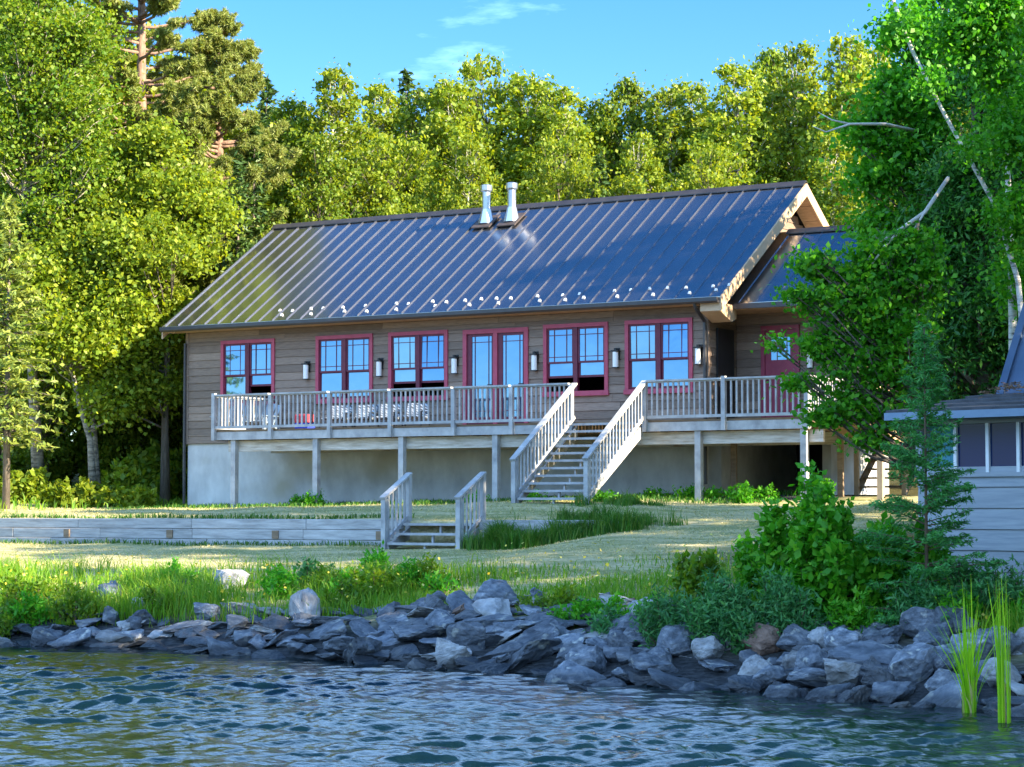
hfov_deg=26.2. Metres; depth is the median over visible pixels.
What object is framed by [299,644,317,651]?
shore rock
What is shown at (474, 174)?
aspen tree
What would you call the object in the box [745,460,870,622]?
leafy shrub
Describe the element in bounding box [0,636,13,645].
shore rock
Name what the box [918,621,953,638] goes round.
shore rock
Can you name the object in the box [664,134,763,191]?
maple tree
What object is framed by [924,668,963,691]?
shore rock
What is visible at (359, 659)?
shore rock
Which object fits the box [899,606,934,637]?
shore rock
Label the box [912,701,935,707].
shore rock
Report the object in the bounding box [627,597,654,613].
shore rock
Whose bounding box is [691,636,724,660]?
shore rock
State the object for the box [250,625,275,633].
shore rock
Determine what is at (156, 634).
shore rock
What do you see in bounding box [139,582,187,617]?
leafy weed
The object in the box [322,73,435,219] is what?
aspen tree
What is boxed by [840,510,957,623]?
leafy shrub
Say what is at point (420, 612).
shore rock
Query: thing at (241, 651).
shore rock
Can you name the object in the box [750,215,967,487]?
maple tree
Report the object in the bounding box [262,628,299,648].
shore rock
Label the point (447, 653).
shore rock
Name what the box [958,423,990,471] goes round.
window
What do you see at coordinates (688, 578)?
leafy shrub
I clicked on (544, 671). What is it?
shore rock
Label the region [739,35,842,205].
aspen tree
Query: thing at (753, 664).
shore rock
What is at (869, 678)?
shore rock
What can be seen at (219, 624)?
shore rock
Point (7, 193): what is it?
poplar tree
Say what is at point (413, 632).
shore rock
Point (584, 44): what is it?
sky
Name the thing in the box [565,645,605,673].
shore rock
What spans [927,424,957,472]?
window
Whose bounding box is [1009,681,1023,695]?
shore rock
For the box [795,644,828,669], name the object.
shore rock
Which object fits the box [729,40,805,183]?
poplar tree
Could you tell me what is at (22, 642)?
shore rock
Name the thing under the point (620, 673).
shore rock
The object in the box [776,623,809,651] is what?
shore rock
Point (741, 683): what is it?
shore rock
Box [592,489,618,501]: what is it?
garden weed
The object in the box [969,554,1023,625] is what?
willow shrub
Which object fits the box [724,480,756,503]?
garden weed
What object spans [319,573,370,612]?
leafy weed
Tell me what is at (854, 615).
leafy weed
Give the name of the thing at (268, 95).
spruce tree
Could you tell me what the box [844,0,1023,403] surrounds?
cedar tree
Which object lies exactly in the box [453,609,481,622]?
shore rock
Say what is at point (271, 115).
poplar tree
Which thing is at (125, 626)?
shore rock
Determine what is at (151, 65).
poplar tree
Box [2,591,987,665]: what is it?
stones
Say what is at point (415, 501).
edge grass
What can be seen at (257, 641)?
shore rock
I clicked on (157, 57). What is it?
maple tree
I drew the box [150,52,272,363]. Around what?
aspen tree
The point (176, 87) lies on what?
red pine
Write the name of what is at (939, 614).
shore rock
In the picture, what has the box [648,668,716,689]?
shore rock
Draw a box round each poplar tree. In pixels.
[0,0,71,435]
[0,191,90,483]
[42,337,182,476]
[73,64,197,435]
[123,235,185,457]
[153,270,206,458]
[214,77,257,129]
[253,102,289,151]
[254,127,366,233]
[260,89,346,222]
[278,122,323,200]
[312,132,366,200]
[395,82,453,198]
[446,98,509,162]
[573,69,676,198]
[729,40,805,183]
[829,63,916,225]
[845,53,968,396]
[853,153,907,488]
[929,107,1023,387]
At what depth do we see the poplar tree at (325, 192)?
64.36 m
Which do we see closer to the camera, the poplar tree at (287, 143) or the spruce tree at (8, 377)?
the spruce tree at (8, 377)
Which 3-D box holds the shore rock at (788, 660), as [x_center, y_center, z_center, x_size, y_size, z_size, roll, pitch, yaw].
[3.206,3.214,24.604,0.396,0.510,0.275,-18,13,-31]
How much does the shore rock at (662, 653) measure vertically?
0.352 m
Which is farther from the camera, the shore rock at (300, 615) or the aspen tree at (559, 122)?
the aspen tree at (559, 122)
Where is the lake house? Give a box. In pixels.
[159,180,891,505]
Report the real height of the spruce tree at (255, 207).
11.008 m
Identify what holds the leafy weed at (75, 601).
on the ground at (688, 666)
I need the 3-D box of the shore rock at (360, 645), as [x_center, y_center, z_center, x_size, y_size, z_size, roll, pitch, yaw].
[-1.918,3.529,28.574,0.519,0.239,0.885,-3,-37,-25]
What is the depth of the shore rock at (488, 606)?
29.35 m
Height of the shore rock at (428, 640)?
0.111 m
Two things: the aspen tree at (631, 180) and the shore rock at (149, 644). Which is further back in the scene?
the aspen tree at (631, 180)
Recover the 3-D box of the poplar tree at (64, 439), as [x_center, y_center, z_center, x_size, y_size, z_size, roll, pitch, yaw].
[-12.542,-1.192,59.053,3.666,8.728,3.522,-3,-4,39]
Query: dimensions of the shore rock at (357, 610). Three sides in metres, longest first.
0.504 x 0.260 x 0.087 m
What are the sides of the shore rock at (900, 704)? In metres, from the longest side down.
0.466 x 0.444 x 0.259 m
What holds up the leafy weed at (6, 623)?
on the ground at (688, 666)
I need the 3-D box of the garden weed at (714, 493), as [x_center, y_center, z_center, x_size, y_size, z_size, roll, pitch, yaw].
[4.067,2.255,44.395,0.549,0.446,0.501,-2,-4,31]
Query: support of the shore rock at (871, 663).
on the ground at (688, 666)
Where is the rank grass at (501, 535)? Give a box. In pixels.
[459,490,687,550]
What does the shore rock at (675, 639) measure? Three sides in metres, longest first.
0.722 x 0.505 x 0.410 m
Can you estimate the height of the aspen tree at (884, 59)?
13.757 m
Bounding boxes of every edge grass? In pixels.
[0,481,187,512]
[2,489,799,518]
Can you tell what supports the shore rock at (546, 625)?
on the shore rock
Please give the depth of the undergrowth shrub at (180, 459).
58.34 m
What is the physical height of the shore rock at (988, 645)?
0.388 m
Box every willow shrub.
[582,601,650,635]
[628,582,696,648]
[671,567,757,642]
[707,565,804,654]
[762,578,830,636]
[883,572,964,635]
[935,554,1002,611]
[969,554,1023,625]
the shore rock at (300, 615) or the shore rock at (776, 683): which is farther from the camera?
the shore rock at (300, 615)
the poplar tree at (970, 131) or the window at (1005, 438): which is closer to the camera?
the window at (1005, 438)
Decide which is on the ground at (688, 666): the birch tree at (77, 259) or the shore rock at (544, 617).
the birch tree at (77, 259)
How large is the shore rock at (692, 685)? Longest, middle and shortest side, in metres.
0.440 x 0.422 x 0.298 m
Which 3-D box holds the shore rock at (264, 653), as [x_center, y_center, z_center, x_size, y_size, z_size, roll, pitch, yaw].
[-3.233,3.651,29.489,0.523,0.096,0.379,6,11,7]
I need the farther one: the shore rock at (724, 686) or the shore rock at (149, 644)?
the shore rock at (149, 644)
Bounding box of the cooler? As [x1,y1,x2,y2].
[295,411,314,428]
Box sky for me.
[2,0,965,440]
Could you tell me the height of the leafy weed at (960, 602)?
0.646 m
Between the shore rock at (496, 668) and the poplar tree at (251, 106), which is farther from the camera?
the poplar tree at (251, 106)
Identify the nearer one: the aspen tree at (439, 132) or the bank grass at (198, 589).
the bank grass at (198, 589)
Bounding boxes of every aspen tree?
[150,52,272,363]
[223,117,298,217]
[271,57,415,223]
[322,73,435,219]
[396,72,520,210]
[434,130,507,210]
[478,66,603,203]
[500,83,612,203]
[552,93,628,190]
[604,126,679,196]
[608,84,710,191]
[638,74,746,190]
[678,55,808,187]
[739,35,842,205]
[783,28,895,225]
[798,45,897,222]
[803,130,890,225]
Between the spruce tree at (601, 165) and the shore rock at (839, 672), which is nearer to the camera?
the shore rock at (839, 672)
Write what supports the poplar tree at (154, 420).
on the ground at (688, 666)
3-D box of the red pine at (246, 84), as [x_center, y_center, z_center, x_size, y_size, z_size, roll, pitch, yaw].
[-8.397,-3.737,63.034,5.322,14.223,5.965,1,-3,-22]
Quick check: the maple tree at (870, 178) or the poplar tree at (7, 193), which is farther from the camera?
the poplar tree at (7, 193)
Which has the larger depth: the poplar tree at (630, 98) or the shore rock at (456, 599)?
the poplar tree at (630, 98)
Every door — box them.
[467,333,492,424]
[498,332,523,423]
[716,328,734,418]
[765,329,795,417]
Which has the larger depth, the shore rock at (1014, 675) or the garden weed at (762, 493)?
the garden weed at (762, 493)
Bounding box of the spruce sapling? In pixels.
[848,322,1010,624]
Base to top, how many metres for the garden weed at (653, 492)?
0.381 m
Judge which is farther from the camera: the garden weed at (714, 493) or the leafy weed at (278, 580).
the garden weed at (714, 493)
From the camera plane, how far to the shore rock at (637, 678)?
25.09 m
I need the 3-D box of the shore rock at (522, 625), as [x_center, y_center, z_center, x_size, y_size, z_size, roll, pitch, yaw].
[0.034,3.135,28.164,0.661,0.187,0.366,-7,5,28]
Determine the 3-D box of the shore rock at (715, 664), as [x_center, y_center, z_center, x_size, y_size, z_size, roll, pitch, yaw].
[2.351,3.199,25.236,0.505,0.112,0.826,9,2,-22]
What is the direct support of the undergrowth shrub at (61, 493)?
on the ground at (688, 666)
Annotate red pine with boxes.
[32,0,247,440]
[154,6,302,341]
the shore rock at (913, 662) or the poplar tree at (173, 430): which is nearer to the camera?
the shore rock at (913, 662)
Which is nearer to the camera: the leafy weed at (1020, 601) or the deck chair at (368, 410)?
the leafy weed at (1020, 601)
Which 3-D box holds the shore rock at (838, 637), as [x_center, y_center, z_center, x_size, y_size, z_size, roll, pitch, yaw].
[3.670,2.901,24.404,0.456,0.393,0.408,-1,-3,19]
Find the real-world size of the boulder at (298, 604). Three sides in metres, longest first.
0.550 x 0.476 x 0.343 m
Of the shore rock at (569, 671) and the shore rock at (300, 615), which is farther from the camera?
the shore rock at (300, 615)
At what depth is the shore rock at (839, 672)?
23.32 m
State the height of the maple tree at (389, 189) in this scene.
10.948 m
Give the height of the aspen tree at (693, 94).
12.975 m
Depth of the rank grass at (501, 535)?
39.72 m
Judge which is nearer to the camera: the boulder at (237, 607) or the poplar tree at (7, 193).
the boulder at (237, 607)
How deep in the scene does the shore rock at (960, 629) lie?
24.46 m
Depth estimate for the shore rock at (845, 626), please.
25.11 m
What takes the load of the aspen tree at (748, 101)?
on the ground at (688, 666)
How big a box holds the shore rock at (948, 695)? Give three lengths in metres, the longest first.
1.082 x 0.706 x 0.220 m
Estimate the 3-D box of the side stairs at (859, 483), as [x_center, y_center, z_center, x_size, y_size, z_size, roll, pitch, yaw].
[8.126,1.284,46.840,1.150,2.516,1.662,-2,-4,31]
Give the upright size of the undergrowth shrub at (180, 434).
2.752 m
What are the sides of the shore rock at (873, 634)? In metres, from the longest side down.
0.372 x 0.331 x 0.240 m
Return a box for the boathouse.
[884,304,1023,586]
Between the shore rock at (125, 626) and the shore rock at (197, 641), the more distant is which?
the shore rock at (125, 626)
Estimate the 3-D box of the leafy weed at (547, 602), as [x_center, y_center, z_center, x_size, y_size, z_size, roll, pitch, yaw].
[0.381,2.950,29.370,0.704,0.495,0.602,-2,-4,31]
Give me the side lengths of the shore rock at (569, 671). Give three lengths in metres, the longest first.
0.789 x 0.672 x 0.528 m
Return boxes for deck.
[211,375,844,507]
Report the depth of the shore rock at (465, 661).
27.41 m
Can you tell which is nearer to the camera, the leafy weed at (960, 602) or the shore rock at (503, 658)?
the leafy weed at (960, 602)
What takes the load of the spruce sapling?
on the ground at (688, 666)
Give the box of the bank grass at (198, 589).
[0,545,1023,632]
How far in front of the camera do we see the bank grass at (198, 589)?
32.84 m
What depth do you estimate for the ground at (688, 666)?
38.81 m
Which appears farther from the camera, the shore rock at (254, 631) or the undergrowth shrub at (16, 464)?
the undergrowth shrub at (16, 464)
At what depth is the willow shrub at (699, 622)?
25.70 m
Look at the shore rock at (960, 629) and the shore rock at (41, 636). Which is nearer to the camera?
the shore rock at (960, 629)
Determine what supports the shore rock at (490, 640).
on the ground at (688, 666)
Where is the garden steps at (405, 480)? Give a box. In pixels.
[379,472,486,548]
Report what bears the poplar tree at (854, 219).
on the ground at (688, 666)
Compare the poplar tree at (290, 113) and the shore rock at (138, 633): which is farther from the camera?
the poplar tree at (290, 113)
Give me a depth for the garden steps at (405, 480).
41.36 m
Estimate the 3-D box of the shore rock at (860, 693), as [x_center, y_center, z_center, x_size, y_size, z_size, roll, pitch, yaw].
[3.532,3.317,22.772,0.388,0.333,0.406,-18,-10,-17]
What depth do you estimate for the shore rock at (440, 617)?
29.11 m
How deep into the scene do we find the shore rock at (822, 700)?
22.76 m
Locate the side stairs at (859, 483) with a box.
[854,388,914,495]
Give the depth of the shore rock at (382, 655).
28.30 m
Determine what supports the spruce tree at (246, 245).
on the ground at (688, 666)
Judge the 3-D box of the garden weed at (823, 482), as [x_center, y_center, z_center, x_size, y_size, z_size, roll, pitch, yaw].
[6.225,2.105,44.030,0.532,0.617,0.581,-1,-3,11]
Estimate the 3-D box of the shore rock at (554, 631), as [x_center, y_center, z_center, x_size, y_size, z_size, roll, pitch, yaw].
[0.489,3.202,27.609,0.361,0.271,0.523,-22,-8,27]
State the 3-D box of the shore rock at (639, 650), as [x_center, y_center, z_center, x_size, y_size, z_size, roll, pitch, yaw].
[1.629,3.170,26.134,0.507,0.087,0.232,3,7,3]
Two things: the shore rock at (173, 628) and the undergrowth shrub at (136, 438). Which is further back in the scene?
the undergrowth shrub at (136, 438)
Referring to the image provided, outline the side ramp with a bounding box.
[813,420,903,499]
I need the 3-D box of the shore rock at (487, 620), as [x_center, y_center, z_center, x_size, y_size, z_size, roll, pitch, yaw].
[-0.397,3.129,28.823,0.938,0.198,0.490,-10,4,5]
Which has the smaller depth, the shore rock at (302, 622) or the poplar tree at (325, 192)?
the shore rock at (302, 622)
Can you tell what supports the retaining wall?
on the ground at (688, 666)
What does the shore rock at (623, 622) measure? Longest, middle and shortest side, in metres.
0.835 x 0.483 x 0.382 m
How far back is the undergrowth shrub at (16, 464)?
58.04 m
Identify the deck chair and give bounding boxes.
[319,405,352,427]
[345,405,378,426]
[368,404,402,426]
[396,403,430,425]
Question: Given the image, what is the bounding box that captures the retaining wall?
[0,518,637,545]
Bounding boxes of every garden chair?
[210,403,254,425]
[242,403,279,428]
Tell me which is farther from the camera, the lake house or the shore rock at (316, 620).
the lake house
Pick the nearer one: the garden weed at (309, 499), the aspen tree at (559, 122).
the garden weed at (309, 499)
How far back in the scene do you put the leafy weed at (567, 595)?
29.47 m
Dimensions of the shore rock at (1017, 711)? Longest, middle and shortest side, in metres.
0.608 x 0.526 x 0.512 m
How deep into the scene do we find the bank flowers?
32.43 m
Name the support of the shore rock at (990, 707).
on the ground at (688, 666)
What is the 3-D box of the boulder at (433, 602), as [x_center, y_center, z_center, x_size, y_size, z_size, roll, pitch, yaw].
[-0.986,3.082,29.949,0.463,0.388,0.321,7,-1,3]
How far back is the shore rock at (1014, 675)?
22.32 m
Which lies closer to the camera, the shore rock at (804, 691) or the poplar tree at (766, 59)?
the shore rock at (804, 691)
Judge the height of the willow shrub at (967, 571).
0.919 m
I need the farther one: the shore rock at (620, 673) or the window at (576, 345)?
the window at (576, 345)
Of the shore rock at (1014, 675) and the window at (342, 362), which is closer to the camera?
the shore rock at (1014, 675)
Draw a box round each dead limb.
[812,112,921,132]
[858,176,949,280]
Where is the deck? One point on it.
(724, 430)
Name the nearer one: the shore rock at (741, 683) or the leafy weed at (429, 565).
the shore rock at (741, 683)
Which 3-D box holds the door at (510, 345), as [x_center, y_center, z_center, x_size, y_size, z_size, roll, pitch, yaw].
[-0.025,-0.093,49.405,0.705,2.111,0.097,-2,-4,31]
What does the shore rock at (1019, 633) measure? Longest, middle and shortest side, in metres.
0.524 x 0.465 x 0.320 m
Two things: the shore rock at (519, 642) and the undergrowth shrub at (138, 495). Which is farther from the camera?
the undergrowth shrub at (138, 495)
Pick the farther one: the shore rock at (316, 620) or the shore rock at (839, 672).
the shore rock at (316, 620)
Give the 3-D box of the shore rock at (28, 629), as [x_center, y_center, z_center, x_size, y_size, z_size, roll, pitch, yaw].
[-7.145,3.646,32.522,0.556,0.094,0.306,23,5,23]
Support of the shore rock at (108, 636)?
on the ground at (688, 666)
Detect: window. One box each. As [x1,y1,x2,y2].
[220,338,275,406]
[315,333,373,403]
[388,330,448,401]
[542,322,609,396]
[623,317,693,394]
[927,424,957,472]
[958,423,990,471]
[990,422,1021,471]
[1021,422,1023,465]
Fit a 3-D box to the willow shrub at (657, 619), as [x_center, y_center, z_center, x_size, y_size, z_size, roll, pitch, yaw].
[1.918,2.797,26.308,1.179,0.854,1.076,-2,-4,31]
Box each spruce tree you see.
[0,192,68,508]
[213,150,257,279]
[227,125,275,242]
[255,73,285,189]
[393,67,420,164]
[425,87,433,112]
[589,150,610,197]
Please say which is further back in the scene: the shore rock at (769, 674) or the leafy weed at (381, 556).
the leafy weed at (381, 556)
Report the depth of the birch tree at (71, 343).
55.55 m
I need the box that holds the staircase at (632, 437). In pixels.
[509,380,645,504]
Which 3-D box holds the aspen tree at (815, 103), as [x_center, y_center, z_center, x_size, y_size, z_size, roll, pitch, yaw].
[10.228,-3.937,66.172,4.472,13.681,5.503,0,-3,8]
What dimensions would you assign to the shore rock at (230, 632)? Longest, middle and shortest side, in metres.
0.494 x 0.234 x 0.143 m
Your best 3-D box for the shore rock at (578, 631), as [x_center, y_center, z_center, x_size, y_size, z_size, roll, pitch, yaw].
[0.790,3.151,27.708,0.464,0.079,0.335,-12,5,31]
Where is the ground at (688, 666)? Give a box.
[0,450,1023,702]
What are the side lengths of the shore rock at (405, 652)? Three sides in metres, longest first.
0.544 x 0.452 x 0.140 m
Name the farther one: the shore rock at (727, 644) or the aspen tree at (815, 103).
the aspen tree at (815, 103)
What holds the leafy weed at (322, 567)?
on the ground at (688, 666)
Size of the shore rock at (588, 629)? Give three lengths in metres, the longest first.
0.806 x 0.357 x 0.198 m
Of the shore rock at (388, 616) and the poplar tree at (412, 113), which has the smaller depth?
the shore rock at (388, 616)
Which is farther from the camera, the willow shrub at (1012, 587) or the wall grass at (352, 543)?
the wall grass at (352, 543)
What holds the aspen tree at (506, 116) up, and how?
on the ground at (688, 666)
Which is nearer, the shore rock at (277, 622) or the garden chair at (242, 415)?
the shore rock at (277, 622)
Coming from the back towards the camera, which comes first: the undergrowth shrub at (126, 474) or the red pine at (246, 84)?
the red pine at (246, 84)
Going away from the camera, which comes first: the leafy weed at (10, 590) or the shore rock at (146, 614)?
the shore rock at (146, 614)
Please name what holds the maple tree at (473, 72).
on the ground at (688, 666)
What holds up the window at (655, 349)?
in the lake house
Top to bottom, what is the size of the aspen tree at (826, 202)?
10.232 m
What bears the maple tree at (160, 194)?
on the ground at (688, 666)
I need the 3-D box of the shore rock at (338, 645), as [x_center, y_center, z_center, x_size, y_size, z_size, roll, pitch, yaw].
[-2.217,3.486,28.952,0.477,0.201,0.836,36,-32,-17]
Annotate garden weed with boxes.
[288,493,306,505]
[302,489,326,505]
[464,492,489,502]
[522,489,547,501]
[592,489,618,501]
[639,486,668,497]
[671,483,706,499]
[704,484,724,501]
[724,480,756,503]
[751,482,781,502]
[810,475,835,497]
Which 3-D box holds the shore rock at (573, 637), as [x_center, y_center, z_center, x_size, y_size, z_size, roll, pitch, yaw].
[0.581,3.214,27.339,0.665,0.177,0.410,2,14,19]
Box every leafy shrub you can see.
[670,546,725,606]
[731,529,788,601]
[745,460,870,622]
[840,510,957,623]
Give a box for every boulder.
[93,580,121,602]
[132,597,145,607]
[193,602,220,620]
[214,569,249,589]
[221,602,257,614]
[289,588,320,615]
[423,594,452,613]
[472,578,519,604]
[530,587,542,597]
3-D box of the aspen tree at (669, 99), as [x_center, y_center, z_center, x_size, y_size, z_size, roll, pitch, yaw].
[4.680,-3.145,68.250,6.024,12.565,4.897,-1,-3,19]
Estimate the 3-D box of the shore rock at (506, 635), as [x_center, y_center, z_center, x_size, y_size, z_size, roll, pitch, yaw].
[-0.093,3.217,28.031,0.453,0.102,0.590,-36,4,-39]
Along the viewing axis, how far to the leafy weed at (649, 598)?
27.43 m
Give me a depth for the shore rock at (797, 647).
24.58 m
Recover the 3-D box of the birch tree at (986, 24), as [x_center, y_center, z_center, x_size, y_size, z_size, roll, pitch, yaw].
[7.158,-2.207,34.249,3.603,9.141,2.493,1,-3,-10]
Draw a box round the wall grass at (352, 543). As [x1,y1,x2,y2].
[0,537,380,546]
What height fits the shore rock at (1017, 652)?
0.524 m
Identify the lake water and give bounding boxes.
[0,645,1023,766]
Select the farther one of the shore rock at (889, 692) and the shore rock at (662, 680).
the shore rock at (662, 680)
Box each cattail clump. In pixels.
[929,583,1009,712]
[988,564,1010,723]
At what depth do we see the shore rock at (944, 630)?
24.10 m
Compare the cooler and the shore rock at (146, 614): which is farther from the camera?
the cooler
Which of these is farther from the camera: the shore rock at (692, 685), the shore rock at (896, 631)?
the shore rock at (896, 631)
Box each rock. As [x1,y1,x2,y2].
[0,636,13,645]
[13,623,32,634]
[14,640,30,645]
[30,627,63,646]
[47,627,91,650]
[50,624,69,630]
[89,642,123,647]
[95,630,135,643]
[115,629,143,643]
[116,620,145,630]
[125,609,156,625]
[138,639,167,649]
[147,630,173,638]
[162,619,214,632]
[174,626,207,639]
[181,646,208,653]
[184,636,207,647]
[192,625,219,638]
[206,621,226,628]
[206,636,236,654]
[221,647,251,655]
[225,626,249,637]
[229,628,266,639]
[248,634,266,649]
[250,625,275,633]
[251,649,285,658]
[256,607,283,615]
[260,614,298,630]
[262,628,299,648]
[262,632,276,639]
[275,629,308,646]
[291,618,312,626]
[291,638,319,642]
[293,612,321,626]
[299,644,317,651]
[307,616,338,624]
[309,619,347,641]
[314,652,342,659]
[322,636,354,654]
[342,637,382,662]
[346,616,370,624]
[349,619,376,636]
[350,655,384,663]
[351,605,376,616]
[364,650,390,660]
[365,630,399,646]
[375,611,407,624]
[378,614,408,626]
[387,643,419,660]
[389,624,445,640]
[393,605,417,611]
[396,617,426,624]
[406,606,450,617]
[406,658,426,668]
[409,597,425,606]
[419,638,445,643]
[419,648,471,660]
[424,608,455,628]
[426,664,446,669]
[434,637,470,667]
[446,590,474,610]
[446,613,515,626]
[446,621,485,651]
[452,603,464,615]
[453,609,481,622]
[454,656,481,665]
[459,659,495,670]
[467,634,503,646]
[471,597,511,616]
[475,661,511,673]
[476,629,553,660]
[485,625,503,633]
[492,652,513,662]
[493,619,541,634]
[497,629,520,644]
[503,638,561,672]
[510,607,523,614]
[515,616,526,620]
[519,604,543,615]
[523,619,570,633]
[525,612,573,627]
[530,666,557,674]
[540,610,555,615]
[542,603,572,611]
[544,660,606,684]
[546,626,564,636]
[552,633,585,651]
[553,642,588,666]
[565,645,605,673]
[567,683,586,690]
[568,613,591,619]
[568,619,591,627]
[570,628,585,634]
[577,626,592,633]
[583,631,607,639]
[585,636,607,651]
[590,677,625,685]
[598,593,632,612]
[607,613,644,630]
[607,629,635,647]
[611,667,631,682]
[623,626,642,645]
[626,672,681,684]
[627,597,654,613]
[628,651,678,673]
[631,647,653,652]
[646,677,704,686]
[648,645,672,663]
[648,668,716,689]
[656,622,697,656]
[678,681,705,690]
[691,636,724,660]
[698,658,735,671]
[701,632,726,650]
[714,665,784,689]
[725,632,740,649]
[728,674,767,692]
[737,654,771,675]
[741,623,783,655]
[752,664,786,685]
[763,684,801,696]
[772,681,783,684]
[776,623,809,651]
[780,650,797,668]
[784,667,794,676]
[786,666,826,687]
[791,642,820,650]
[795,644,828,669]
[799,688,808,695]
[805,682,854,700]
[807,626,828,648]
[816,699,835,701]
[823,627,861,647]
[823,658,861,686]
[827,640,899,667]
[834,624,850,629]
[835,685,871,702]
[852,621,887,633]
[858,655,888,682]
[861,628,883,641]
[861,669,894,688]
[868,681,915,702]
[877,625,903,643]
[887,644,904,649]
[888,641,936,682]
[889,701,912,706]
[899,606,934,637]
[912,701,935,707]
[913,631,949,645]
[916,680,978,707]
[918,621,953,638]
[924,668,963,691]
[929,627,949,636]
[933,653,956,672]
[934,604,968,633]
[935,644,955,657]
[949,632,992,662]
[958,617,979,632]
[961,701,983,711]
[966,659,1022,682]
[981,657,1020,686]
[981,696,1023,706]
[982,626,1022,657]
[982,701,1011,713]
[1006,703,1023,716]
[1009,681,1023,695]
[1011,649,1021,654]
[1014,627,1023,652]
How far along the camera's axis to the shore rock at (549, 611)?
28.94 m
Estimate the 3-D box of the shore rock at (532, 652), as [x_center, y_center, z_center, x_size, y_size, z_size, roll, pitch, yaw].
[0.188,3.380,27.142,0.856,0.235,0.505,-32,-23,18]
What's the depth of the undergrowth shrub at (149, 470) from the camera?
57.90 m
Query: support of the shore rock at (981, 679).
on the ground at (688, 666)
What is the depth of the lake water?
20.51 m
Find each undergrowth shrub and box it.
[0,446,29,497]
[0,465,61,503]
[12,430,77,488]
[37,476,113,507]
[72,417,150,483]
[100,456,147,506]
[109,483,157,508]
[127,438,182,505]
[151,413,182,461]
[158,442,187,503]
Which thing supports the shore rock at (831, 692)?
on the ground at (688, 666)
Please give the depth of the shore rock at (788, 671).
24.12 m
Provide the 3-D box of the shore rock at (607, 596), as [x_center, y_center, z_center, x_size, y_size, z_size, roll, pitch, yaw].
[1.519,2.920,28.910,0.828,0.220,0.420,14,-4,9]
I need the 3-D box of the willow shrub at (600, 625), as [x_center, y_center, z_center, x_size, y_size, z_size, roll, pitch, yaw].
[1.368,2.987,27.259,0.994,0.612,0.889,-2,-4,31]
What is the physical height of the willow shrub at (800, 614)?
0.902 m
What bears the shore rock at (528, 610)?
on the ground at (688, 666)
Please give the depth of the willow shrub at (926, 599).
25.07 m
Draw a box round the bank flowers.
[0,533,1010,618]
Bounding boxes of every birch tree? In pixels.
[0,0,158,473]
[0,220,177,489]
[2,192,183,485]
[866,0,1023,316]
[942,13,1023,347]
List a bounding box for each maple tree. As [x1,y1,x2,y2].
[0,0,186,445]
[54,104,263,505]
[70,3,225,427]
[334,130,450,217]
[397,48,543,200]
[505,129,609,203]
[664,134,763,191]
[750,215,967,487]
[809,0,970,386]
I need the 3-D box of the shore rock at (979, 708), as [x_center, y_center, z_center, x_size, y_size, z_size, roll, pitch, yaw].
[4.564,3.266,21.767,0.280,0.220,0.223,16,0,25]
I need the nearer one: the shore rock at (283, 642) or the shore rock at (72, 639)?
the shore rock at (283, 642)
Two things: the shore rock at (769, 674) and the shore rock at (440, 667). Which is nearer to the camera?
the shore rock at (769, 674)
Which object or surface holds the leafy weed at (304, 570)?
on the ground at (688, 666)
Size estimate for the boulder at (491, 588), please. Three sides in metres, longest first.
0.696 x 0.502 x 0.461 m
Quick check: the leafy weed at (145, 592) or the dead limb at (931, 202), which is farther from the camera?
the dead limb at (931, 202)
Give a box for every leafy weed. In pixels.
[0,569,50,614]
[0,595,34,638]
[3,584,59,626]
[39,575,90,603]
[47,584,102,626]
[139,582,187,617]
[152,556,198,583]
[254,562,301,599]
[292,556,334,584]
[298,561,342,593]
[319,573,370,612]
[327,566,368,592]
[342,559,405,602]
[355,539,394,574]
[394,556,429,592]
[400,551,446,589]
[416,570,459,595]
[514,587,561,615]
[538,582,584,603]
[544,593,598,627]
[585,590,628,618]
[626,590,665,611]
[824,583,886,632]
[929,585,985,627]
[989,590,1023,633]
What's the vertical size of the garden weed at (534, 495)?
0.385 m
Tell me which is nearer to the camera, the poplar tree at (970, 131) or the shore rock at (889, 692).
the shore rock at (889, 692)
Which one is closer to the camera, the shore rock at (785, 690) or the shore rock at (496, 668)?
the shore rock at (785, 690)
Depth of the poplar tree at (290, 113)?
67.78 m
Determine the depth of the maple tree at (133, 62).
61.23 m
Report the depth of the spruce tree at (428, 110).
75.73 m
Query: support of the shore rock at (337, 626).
on the ground at (688, 666)
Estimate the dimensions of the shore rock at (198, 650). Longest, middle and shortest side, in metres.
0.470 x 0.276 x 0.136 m
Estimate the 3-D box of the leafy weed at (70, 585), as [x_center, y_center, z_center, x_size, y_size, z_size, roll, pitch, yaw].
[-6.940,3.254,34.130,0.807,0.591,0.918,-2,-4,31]
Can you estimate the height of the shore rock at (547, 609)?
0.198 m
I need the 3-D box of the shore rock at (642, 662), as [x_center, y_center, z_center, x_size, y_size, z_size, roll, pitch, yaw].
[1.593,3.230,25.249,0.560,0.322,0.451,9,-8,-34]
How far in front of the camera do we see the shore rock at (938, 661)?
22.91 m
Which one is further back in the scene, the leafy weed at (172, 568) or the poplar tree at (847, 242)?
the poplar tree at (847, 242)
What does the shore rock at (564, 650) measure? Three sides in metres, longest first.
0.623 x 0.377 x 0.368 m
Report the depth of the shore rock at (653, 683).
24.62 m
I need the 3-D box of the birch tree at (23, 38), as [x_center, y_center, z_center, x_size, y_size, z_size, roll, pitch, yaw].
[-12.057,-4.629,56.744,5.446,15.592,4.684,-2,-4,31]

